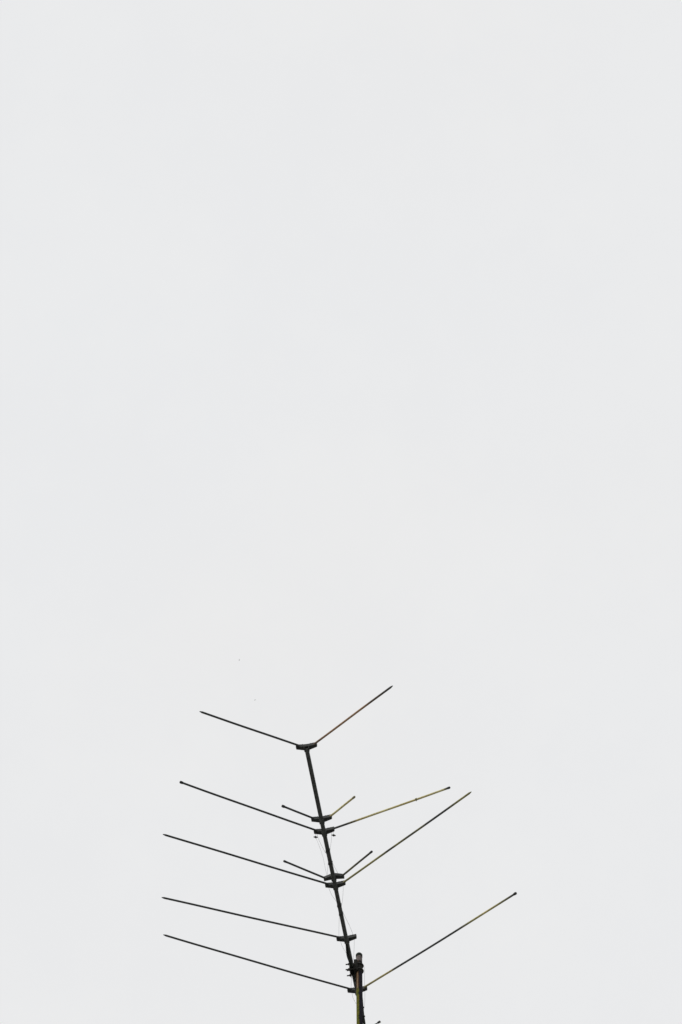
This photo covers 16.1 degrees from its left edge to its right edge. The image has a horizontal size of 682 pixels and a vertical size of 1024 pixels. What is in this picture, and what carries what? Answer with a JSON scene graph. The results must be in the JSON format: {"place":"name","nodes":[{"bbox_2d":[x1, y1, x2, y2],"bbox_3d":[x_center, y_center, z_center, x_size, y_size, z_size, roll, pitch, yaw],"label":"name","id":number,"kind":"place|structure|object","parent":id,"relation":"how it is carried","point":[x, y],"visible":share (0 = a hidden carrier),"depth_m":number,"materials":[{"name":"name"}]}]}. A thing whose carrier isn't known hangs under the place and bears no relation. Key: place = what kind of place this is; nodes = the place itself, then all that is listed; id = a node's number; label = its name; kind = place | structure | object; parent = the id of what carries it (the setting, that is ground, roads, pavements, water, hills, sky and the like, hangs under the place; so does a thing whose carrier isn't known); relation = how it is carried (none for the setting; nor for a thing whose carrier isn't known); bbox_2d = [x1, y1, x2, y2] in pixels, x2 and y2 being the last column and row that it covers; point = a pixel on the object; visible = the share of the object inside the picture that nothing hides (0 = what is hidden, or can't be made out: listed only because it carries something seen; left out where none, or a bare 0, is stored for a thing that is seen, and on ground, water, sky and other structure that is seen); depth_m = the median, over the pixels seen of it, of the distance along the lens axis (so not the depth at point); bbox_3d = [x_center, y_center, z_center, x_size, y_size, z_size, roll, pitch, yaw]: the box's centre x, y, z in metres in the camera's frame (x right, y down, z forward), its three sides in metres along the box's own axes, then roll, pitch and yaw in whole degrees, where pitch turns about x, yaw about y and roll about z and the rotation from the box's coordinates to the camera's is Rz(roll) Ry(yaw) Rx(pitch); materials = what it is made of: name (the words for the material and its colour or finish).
{"place":"outdoors","nodes":[
{"label":"outdoors","id":0,"kind":"place"},
{"bbox_2d":[0,0,681,1023],"label":"sky","id":1,"kind":"structure","parent":0,"point":[340,341],"materials":[{"name":"white"}]},
{"label":"ground","id":2,"kind":"structure","parent":0,"visible":0},
{"bbox_2d":[356,952,362,1023],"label":"mast","id":3,"kind":"object","parent":2,"relation":"on","point":[359,1000],"visible":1,"depth_m":10.07,"materials":[{"name":"metal"}]},
{"bbox_2d":[161,685,516,1005],"bbox_3d":[-0.008,1.401,9.922,1.478,0.065,1.639,0,-60,0],"label":"tv antenna","id":4,"kind":"object","parent":3,"relation":"attached to","point":[333,876],"visible":0.98,"depth_m":9.96,"materials":[{"name":"metal"}]},
{"bbox_2d":[346,944,365,1023],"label":"coax cable","id":5,"kind":"object","parent":3,"relation":"attached to","point":[350,963],"visible":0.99,"depth_m":10.18,"materials":[{"name":"black plastic"}]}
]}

